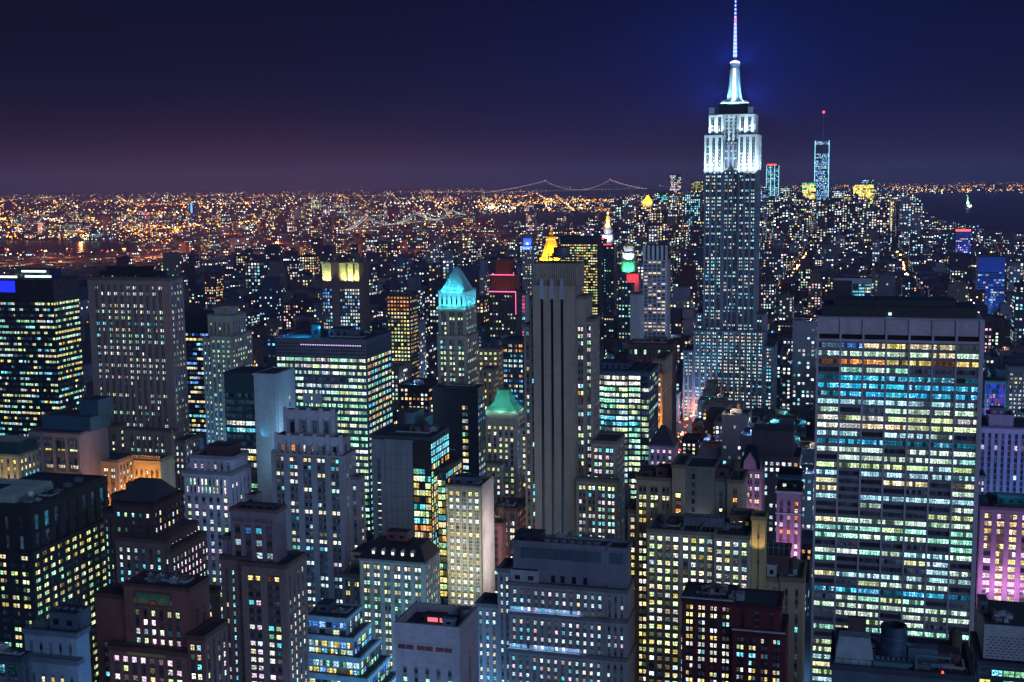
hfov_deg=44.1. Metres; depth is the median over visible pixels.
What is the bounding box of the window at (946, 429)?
[931,427,952,431]
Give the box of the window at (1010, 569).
[1008,567,1014,571]
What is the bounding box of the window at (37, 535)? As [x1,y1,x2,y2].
[36,533,39,547]
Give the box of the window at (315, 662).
[313,659,318,664]
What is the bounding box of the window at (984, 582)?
[982,580,988,584]
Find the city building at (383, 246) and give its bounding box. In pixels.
[374,241,391,260]
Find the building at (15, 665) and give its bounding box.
[0,642,31,681]
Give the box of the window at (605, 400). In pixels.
[604,399,614,401]
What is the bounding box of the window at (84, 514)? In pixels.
[83,512,86,526]
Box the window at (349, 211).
[349,211,361,230]
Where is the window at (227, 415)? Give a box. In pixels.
[226,414,234,417]
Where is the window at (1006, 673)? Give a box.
[1003,671,1013,676]
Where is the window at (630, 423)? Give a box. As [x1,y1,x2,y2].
[629,422,639,425]
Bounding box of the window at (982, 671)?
[980,669,990,674]
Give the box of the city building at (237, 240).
[230,236,243,251]
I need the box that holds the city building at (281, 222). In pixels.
[276,213,287,232]
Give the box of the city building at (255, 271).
[244,259,266,292]
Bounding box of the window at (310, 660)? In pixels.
[309,659,395,681]
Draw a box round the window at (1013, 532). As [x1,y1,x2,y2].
[1009,530,1015,534]
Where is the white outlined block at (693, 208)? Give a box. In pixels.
[685,193,701,241]
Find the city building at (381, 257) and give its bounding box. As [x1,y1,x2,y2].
[366,252,386,274]
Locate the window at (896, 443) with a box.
[885,441,904,445]
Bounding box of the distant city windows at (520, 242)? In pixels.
[0,193,1023,411]
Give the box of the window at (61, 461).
[57,458,65,467]
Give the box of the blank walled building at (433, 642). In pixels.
[394,602,478,681]
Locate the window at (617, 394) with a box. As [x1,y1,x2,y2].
[616,393,626,396]
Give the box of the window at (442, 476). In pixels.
[437,473,444,478]
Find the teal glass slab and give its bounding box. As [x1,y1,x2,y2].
[223,366,295,502]
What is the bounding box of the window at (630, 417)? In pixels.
[629,416,639,419]
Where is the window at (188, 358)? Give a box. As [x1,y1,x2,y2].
[187,357,205,433]
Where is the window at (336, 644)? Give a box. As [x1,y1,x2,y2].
[334,642,339,647]
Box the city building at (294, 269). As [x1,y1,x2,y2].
[284,261,302,280]
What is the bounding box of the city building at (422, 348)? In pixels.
[419,320,426,377]
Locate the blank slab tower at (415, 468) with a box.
[370,422,471,604]
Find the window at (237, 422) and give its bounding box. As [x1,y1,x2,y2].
[236,421,244,424]
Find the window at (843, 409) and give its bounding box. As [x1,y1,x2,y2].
[840,407,860,411]
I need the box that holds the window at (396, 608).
[365,606,407,670]
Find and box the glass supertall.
[814,111,829,204]
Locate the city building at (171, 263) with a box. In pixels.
[160,252,181,275]
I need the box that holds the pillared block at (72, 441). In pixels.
[28,395,113,474]
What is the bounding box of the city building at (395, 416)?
[393,410,397,423]
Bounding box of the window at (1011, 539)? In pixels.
[1009,537,1015,541]
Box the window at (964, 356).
[957,354,978,358]
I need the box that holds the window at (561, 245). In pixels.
[561,245,596,313]
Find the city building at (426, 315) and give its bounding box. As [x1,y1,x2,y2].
[423,292,429,335]
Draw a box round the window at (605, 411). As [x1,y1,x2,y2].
[604,410,614,413]
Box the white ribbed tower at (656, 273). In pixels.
[643,244,670,338]
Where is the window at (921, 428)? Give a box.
[908,426,928,430]
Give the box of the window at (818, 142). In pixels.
[815,142,828,198]
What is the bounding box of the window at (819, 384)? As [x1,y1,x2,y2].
[818,382,838,386]
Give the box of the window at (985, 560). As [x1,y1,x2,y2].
[983,558,989,562]
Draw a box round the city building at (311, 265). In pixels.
[299,254,319,278]
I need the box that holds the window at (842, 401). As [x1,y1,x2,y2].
[840,399,860,403]
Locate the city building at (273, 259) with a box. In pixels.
[261,258,282,269]
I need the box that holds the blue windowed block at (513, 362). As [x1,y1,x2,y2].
[501,335,524,404]
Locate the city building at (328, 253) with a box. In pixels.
[322,245,335,261]
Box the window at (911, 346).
[910,344,931,349]
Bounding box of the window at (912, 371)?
[910,369,930,373]
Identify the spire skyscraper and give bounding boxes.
[683,0,776,419]
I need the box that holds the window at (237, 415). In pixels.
[236,414,244,417]
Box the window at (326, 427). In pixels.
[324,423,328,433]
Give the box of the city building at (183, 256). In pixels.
[179,253,186,263]
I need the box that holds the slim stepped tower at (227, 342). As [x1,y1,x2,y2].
[202,306,252,444]
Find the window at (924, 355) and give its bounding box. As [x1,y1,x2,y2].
[910,353,930,357]
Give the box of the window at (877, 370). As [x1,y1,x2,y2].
[864,368,884,372]
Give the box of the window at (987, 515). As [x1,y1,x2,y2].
[985,513,991,517]
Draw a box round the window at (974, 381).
[956,378,977,383]
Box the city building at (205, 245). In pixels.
[200,237,211,254]
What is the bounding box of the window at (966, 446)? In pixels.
[954,444,974,448]
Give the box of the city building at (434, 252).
[430,243,439,262]
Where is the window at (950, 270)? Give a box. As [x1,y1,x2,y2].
[950,270,962,281]
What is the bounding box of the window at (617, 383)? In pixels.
[616,382,626,384]
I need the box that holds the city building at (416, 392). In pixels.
[399,377,437,412]
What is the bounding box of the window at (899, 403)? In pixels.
[886,401,906,405]
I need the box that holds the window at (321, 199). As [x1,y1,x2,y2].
[311,199,321,206]
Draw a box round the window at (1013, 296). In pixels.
[1011,296,1023,340]
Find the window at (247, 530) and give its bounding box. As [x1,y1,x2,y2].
[245,528,250,532]
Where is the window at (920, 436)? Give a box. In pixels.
[908,434,928,438]
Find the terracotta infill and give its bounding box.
[494,504,506,592]
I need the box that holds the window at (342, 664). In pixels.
[340,662,345,667]
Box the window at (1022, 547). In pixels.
[987,546,1023,601]
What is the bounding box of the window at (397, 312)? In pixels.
[388,312,418,378]
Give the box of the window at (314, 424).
[313,423,316,433]
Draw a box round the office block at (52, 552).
[0,472,108,681]
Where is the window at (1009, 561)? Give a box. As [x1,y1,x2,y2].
[1008,560,1014,564]
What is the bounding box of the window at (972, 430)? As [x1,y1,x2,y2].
[955,427,975,432]
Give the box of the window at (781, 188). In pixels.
[781,188,788,200]
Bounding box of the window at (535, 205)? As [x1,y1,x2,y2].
[526,205,536,229]
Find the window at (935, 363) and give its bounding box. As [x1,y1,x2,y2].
[933,361,954,366]
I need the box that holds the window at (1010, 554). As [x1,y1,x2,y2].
[1008,552,1015,556]
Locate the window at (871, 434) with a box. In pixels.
[862,432,882,436]
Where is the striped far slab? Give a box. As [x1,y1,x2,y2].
[526,204,536,231]
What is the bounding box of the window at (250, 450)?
[247,449,255,452]
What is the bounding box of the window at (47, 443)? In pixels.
[44,440,52,449]
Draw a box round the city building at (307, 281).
[297,277,313,286]
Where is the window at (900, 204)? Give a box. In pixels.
[898,204,910,229]
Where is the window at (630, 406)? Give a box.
[629,405,639,407]
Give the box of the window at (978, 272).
[978,272,1003,312]
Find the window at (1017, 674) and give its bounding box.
[1015,672,1023,677]
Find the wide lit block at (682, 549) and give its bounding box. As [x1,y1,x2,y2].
[646,507,767,681]
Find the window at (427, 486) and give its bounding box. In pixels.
[425,483,430,488]
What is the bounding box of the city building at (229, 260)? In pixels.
[225,253,233,269]
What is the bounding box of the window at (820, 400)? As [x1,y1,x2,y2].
[818,398,837,402]
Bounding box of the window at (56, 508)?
[54,506,58,520]
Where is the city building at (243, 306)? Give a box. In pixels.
[225,302,248,310]
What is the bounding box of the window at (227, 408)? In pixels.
[226,407,234,410]
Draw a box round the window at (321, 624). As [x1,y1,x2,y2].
[319,621,324,626]
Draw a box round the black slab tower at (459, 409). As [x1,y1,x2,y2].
[431,381,485,476]
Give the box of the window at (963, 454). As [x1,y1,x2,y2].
[954,452,974,456]
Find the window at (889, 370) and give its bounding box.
[886,368,907,372]
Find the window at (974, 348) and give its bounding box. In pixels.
[957,346,978,350]
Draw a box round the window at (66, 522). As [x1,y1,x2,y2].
[65,520,68,534]
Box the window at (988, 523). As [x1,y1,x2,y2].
[984,521,991,525]
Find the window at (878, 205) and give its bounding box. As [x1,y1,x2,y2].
[876,205,884,234]
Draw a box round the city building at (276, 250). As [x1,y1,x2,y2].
[268,242,282,257]
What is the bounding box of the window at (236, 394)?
[235,393,243,396]
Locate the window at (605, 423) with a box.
[604,422,614,424]
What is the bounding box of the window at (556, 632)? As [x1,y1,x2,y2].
[480,628,622,681]
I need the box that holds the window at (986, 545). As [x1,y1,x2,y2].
[984,543,990,547]
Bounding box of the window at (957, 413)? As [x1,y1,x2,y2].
[955,411,976,415]
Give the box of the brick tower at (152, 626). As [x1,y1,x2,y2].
[93,571,229,681]
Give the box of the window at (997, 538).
[996,537,1003,540]
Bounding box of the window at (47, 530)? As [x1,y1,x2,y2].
[46,528,49,542]
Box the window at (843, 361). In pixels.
[841,359,861,363]
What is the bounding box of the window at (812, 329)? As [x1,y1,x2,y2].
[793,329,816,404]
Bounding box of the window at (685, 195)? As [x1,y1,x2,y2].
[685,195,701,241]
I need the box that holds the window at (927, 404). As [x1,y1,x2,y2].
[909,401,929,406]
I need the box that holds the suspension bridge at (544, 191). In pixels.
[482,179,645,196]
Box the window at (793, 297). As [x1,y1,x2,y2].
[780,297,793,319]
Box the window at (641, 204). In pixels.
[641,204,652,212]
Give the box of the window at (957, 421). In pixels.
[955,419,975,424]
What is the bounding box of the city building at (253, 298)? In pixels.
[243,293,258,307]
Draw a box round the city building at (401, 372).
[392,362,410,410]
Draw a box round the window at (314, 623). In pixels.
[312,621,317,626]
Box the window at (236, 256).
[235,256,250,269]
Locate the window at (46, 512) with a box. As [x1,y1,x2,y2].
[45,510,48,524]
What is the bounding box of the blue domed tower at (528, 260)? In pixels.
[522,234,534,295]
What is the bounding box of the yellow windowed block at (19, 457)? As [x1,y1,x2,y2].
[0,435,40,478]
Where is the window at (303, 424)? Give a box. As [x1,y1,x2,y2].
[301,422,305,432]
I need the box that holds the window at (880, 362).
[864,360,884,364]
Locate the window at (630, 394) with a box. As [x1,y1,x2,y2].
[629,393,639,396]
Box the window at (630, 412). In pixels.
[629,411,639,413]
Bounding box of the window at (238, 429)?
[237,428,245,431]
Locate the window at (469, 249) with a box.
[469,249,480,260]
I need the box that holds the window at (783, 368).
[782,368,789,408]
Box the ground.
[0,181,1023,681]
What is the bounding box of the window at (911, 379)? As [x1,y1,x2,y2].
[909,377,930,381]
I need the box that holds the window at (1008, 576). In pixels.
[1007,575,1014,578]
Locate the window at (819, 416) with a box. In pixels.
[817,414,837,418]
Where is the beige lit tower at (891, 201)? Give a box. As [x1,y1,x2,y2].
[887,199,900,232]
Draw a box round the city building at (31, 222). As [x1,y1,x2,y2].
[25,218,38,234]
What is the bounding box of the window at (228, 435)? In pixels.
[227,434,235,438]
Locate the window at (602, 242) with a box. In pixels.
[602,242,602,305]
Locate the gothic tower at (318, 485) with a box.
[271,393,365,610]
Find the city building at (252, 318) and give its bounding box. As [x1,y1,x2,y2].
[246,312,259,325]
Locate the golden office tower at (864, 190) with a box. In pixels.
[853,184,873,203]
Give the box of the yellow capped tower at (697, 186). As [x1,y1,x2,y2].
[691,180,703,198]
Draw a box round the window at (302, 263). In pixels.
[287,263,302,278]
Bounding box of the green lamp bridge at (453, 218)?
[399,211,465,224]
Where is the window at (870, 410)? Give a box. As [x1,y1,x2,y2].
[863,408,882,412]
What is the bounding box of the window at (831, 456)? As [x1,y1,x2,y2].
[817,454,836,458]
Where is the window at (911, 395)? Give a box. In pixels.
[909,393,929,397]
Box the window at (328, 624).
[326,622,331,627]
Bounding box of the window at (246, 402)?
[245,400,253,404]
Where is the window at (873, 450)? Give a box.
[862,448,881,452]
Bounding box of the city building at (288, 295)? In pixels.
[283,291,297,302]
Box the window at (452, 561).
[451,554,479,603]
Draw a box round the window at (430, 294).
[430,294,437,333]
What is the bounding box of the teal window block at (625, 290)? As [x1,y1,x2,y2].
[617,283,634,352]
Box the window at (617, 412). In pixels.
[616,411,626,413]
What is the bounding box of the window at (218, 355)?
[205,355,251,441]
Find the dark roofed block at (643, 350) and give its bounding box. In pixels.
[627,338,676,435]
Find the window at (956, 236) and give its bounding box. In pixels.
[956,236,969,251]
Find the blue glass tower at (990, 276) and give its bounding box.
[975,256,1005,313]
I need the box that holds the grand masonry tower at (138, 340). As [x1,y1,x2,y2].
[87,266,200,511]
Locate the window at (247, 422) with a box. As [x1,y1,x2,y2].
[246,421,254,425]
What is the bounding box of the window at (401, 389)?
[401,389,431,408]
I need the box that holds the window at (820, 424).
[817,422,837,426]
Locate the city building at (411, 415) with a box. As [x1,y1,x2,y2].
[397,407,428,424]
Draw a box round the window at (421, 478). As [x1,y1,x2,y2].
[419,476,424,480]
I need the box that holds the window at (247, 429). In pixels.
[246,428,254,432]
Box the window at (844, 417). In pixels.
[840,415,859,419]
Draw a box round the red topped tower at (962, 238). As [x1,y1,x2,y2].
[954,229,970,252]
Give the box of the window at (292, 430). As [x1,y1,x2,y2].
[290,422,294,432]
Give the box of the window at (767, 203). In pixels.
[767,203,773,224]
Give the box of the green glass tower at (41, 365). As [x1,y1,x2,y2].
[0,268,84,435]
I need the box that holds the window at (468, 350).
[441,350,477,380]
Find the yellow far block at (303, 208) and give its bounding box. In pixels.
[301,206,305,217]
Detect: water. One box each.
[0,241,134,252]
[423,213,609,227]
[534,187,690,197]
[916,193,1023,231]
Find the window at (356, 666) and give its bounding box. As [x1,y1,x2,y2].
[353,663,358,668]
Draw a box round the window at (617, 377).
[616,376,626,379]
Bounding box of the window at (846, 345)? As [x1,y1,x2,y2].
[841,343,861,347]
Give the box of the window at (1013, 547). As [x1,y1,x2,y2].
[1009,545,1015,549]
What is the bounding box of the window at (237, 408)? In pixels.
[236,407,244,410]
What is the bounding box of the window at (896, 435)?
[885,433,905,437]
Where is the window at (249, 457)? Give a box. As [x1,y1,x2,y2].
[248,456,255,459]
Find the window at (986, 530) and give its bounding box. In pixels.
[984,528,990,532]
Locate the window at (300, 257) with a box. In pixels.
[300,257,319,276]
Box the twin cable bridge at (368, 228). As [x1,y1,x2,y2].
[346,211,439,230]
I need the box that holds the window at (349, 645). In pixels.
[347,643,352,648]
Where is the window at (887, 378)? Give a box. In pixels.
[886,376,906,381]
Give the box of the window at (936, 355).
[933,353,954,357]
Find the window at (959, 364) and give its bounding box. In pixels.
[957,362,977,366]
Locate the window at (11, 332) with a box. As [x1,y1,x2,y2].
[0,324,83,435]
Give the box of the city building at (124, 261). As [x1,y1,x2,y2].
[116,256,132,265]
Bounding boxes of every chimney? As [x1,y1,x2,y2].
[143,213,145,231]
[147,213,149,231]
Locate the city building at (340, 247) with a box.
[335,241,344,253]
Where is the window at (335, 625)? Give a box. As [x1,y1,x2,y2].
[333,623,338,627]
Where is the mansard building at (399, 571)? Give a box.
[350,528,440,670]
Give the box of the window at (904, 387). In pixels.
[886,385,906,389]
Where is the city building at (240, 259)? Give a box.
[233,251,252,273]
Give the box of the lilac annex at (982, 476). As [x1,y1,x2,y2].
[979,470,985,494]
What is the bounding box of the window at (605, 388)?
[604,387,614,390]
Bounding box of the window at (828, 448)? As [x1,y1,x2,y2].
[817,446,836,450]
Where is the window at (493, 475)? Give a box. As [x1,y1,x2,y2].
[488,437,525,503]
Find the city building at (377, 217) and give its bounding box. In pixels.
[371,213,381,230]
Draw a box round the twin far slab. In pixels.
[270,208,279,219]
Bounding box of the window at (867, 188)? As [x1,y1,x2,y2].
[853,185,873,203]
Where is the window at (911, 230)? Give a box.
[901,230,913,244]
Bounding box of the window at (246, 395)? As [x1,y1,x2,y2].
[245,393,253,397]
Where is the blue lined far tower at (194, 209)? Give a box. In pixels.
[190,203,197,220]
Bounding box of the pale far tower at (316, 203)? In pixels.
[311,199,321,207]
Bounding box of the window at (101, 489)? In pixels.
[100,487,103,500]
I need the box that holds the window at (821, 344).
[819,342,838,346]
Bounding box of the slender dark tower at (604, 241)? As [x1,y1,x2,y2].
[602,238,606,306]
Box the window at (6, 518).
[5,517,8,529]
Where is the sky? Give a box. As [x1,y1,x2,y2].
[0,0,1023,192]
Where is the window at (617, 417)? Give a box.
[616,416,626,419]
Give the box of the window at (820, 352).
[819,350,838,354]
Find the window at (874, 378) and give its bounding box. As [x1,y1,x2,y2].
[863,376,883,380]
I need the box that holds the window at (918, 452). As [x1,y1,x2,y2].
[907,450,927,454]
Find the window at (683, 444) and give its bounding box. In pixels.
[683,444,694,453]
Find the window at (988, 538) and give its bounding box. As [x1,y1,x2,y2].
[984,536,990,540]
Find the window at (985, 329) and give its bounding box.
[985,329,990,351]
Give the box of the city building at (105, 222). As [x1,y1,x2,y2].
[100,216,111,228]
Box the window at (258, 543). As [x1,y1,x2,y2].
[256,540,261,545]
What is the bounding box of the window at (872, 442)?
[862,440,882,444]
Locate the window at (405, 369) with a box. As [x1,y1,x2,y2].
[392,369,409,410]
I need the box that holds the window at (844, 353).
[841,351,861,355]
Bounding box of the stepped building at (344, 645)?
[307,598,395,681]
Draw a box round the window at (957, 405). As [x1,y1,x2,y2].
[955,403,976,407]
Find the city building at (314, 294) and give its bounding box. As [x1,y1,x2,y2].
[304,291,320,299]
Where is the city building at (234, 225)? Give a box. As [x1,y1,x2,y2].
[230,220,238,231]
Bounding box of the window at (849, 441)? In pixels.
[839,439,859,443]
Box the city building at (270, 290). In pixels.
[258,277,282,320]
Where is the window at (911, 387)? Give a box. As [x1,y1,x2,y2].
[909,385,929,389]
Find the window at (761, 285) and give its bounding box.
[761,285,775,313]
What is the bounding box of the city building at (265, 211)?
[262,205,271,219]
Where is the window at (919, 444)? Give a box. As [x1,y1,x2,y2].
[907,442,928,446]
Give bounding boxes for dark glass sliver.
[603,244,616,338]
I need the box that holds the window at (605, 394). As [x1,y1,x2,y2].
[604,393,614,396]
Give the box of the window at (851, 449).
[839,447,859,451]
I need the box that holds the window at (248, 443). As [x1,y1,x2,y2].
[247,442,255,446]
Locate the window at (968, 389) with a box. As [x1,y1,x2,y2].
[956,387,977,391]
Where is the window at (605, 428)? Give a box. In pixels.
[604,427,614,430]
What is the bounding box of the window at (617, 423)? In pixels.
[616,422,626,425]
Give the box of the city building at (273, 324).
[264,318,281,333]
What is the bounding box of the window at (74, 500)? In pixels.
[73,498,76,512]
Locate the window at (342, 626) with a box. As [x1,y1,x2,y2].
[340,623,345,628]
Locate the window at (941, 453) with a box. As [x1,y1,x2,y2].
[930,451,951,455]
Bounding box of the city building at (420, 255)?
[416,251,425,260]
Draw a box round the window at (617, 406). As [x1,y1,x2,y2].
[616,405,626,407]
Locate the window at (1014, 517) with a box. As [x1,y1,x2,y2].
[1010,515,1016,519]
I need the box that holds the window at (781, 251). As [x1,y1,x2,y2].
[764,251,781,276]
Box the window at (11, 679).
[8,677,17,681]
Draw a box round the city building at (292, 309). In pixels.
[282,300,305,327]
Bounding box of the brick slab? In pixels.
[494,497,525,557]
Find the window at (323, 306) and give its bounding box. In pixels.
[323,306,359,328]
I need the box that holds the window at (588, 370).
[527,369,613,536]
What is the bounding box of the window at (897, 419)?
[885,417,905,421]
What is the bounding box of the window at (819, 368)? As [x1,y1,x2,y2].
[818,366,838,370]
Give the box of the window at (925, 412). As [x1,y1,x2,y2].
[908,410,929,414]
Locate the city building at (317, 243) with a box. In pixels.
[311,237,323,258]
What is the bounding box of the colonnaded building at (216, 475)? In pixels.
[182,441,251,618]
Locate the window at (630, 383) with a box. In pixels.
[629,382,639,384]
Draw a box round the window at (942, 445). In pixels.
[931,443,951,447]
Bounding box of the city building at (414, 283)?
[405,276,423,319]
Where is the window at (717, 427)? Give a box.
[716,426,721,440]
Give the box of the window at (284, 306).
[284,306,301,325]
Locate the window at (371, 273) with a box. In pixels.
[369,273,376,294]
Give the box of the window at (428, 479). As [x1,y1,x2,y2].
[425,476,430,481]
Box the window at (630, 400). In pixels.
[629,399,639,402]
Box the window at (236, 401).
[235,400,243,403]
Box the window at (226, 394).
[225,393,233,396]
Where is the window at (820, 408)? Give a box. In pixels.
[818,406,837,410]
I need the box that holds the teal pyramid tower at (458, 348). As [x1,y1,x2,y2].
[437,267,478,383]
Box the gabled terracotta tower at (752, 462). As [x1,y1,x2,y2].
[738,444,764,510]
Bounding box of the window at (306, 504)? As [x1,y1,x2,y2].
[292,502,363,607]
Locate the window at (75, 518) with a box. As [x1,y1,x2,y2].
[74,516,77,530]
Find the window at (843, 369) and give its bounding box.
[841,367,861,371]
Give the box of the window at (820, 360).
[819,358,838,362]
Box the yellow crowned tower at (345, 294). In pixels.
[321,261,370,330]
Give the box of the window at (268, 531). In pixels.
[266,529,271,534]
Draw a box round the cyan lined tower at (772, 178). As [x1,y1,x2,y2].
[766,164,779,197]
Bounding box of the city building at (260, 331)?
[246,325,269,338]
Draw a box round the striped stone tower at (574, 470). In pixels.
[523,247,624,539]
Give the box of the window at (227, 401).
[226,400,234,403]
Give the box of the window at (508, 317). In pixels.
[490,317,514,339]
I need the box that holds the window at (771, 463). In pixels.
[765,456,801,530]
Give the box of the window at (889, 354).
[887,352,907,356]
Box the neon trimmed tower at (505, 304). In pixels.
[488,259,521,340]
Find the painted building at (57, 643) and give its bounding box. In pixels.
[22,603,91,681]
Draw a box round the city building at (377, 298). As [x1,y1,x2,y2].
[370,295,385,302]
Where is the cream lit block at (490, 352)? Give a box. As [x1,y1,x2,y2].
[479,341,502,387]
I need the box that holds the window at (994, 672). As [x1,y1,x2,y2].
[992,670,1001,675]
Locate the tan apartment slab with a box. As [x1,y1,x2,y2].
[627,453,747,681]
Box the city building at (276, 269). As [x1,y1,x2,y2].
[266,261,286,292]
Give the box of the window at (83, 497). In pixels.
[82,495,85,508]
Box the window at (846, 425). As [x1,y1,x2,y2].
[840,423,859,427]
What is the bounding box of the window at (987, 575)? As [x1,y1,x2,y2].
[982,573,989,577]
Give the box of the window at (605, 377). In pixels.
[604,376,614,378]
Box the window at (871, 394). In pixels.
[863,392,883,396]
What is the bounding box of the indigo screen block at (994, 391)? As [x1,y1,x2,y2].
[982,377,1006,414]
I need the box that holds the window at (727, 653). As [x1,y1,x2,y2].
[681,652,779,681]
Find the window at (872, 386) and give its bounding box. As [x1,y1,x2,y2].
[863,384,883,388]
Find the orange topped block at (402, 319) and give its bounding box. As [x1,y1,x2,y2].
[386,291,419,378]
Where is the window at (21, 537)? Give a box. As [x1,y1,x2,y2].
[20,536,23,548]
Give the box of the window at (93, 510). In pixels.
[92,508,95,521]
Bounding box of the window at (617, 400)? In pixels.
[616,399,626,402]
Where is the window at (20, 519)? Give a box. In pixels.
[19,518,22,530]
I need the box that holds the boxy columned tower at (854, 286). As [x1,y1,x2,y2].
[833,276,871,295]
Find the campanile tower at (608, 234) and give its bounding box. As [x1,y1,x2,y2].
[601,212,614,243]
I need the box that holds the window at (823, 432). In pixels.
[817,430,837,434]
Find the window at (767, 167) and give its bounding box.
[767,167,778,197]
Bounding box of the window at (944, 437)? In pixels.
[931,435,951,439]
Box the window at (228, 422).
[227,421,235,424]
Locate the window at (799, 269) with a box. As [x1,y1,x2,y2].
[798,269,809,289]
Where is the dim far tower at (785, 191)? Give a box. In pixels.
[780,187,789,201]
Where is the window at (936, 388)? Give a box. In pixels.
[932,386,953,390]
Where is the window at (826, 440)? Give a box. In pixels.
[817,438,836,442]
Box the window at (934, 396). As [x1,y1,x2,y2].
[932,394,953,398]
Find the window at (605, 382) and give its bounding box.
[604,381,614,384]
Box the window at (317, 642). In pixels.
[315,640,320,645]
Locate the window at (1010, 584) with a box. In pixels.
[1007,582,1013,586]
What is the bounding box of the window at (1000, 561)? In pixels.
[995,559,1002,563]
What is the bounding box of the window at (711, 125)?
[685,125,770,418]
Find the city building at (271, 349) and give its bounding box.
[266,328,287,366]
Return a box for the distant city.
[0,191,1023,630]
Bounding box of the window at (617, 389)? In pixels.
[616,388,626,390]
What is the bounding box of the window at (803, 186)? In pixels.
[802,183,814,198]
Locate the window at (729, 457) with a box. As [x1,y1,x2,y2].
[723,426,739,463]
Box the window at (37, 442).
[33,439,39,447]
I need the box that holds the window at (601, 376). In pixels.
[600,375,657,497]
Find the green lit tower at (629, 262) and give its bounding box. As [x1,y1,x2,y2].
[621,243,636,282]
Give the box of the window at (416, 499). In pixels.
[378,472,457,602]
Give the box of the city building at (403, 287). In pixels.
[400,283,407,290]
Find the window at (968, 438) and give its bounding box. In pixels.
[954,436,975,440]
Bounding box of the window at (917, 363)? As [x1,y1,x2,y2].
[910,361,930,365]
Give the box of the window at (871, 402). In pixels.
[863,400,883,404]
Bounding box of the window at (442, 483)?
[438,480,444,485]
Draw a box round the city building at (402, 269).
[396,257,407,283]
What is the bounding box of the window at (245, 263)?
[245,263,266,290]
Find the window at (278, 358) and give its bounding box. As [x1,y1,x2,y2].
[277,346,391,532]
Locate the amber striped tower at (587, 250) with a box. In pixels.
[559,236,601,325]
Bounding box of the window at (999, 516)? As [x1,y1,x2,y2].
[997,514,1003,518]
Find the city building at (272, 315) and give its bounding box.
[263,312,280,325]
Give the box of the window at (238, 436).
[237,435,245,438]
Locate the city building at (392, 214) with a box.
[388,206,397,230]
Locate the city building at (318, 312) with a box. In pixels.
[313,302,322,322]
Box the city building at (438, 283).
[429,278,446,334]
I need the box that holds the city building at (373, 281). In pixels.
[369,269,376,295]
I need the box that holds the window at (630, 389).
[629,388,639,390]
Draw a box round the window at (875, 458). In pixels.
[812,456,974,681]
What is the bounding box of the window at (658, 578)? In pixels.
[649,576,758,681]
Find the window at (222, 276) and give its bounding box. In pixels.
[205,276,223,305]
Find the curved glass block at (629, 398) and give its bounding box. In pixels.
[600,359,658,497]
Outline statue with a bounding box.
[963,195,971,206]
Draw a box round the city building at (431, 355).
[426,338,437,373]
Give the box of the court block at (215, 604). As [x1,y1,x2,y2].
[209,585,220,618]
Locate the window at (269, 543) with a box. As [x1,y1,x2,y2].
[267,541,271,546]
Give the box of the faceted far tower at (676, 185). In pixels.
[670,174,682,199]
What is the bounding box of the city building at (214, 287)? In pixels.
[204,272,224,307]
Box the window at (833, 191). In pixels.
[832,191,844,197]
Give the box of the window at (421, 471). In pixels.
[419,469,424,473]
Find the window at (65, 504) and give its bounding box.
[64,502,67,516]
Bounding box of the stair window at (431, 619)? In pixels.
[427,617,442,622]
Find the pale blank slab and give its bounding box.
[630,292,644,339]
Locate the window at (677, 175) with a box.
[670,175,682,199]
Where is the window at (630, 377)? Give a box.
[629,376,639,379]
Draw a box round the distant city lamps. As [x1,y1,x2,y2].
[0,182,1023,452]
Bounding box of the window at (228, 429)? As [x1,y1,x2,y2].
[227,427,235,431]
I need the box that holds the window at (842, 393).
[840,391,860,395]
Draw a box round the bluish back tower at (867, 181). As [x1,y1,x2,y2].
[861,179,873,183]
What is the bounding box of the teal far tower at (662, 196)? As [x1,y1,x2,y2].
[657,192,668,203]
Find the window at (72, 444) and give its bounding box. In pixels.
[68,441,76,450]
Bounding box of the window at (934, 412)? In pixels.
[932,410,952,415]
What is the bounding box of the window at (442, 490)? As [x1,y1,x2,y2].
[438,487,444,492]
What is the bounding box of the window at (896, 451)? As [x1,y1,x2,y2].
[884,449,904,453]
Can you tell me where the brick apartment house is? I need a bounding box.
[101,477,207,584]
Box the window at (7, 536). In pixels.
[6,535,9,547]
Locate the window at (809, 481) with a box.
[802,479,813,527]
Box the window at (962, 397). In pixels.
[956,395,976,399]
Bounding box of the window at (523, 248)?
[523,248,530,294]
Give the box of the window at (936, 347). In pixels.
[934,345,954,349]
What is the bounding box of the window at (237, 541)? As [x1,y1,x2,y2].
[235,539,240,544]
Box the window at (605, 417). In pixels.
[604,416,614,419]
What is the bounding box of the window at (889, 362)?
[887,360,907,364]
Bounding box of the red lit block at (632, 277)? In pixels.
[626,272,640,291]
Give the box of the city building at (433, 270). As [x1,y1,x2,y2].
[428,263,439,290]
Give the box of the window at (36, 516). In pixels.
[35,514,38,528]
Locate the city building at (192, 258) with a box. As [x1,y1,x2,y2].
[187,252,198,267]
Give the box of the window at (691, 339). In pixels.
[677,339,691,362]
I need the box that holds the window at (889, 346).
[887,344,907,348]
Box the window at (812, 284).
[808,284,821,314]
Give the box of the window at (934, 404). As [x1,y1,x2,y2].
[932,402,952,406]
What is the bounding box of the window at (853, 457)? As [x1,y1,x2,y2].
[839,455,859,459]
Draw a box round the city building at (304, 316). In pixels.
[294,315,313,321]
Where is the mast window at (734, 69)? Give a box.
[732,68,735,99]
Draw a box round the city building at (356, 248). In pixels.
[350,244,361,256]
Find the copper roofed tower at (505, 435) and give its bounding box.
[485,388,525,503]
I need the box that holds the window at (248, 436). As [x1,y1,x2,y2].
[247,435,255,439]

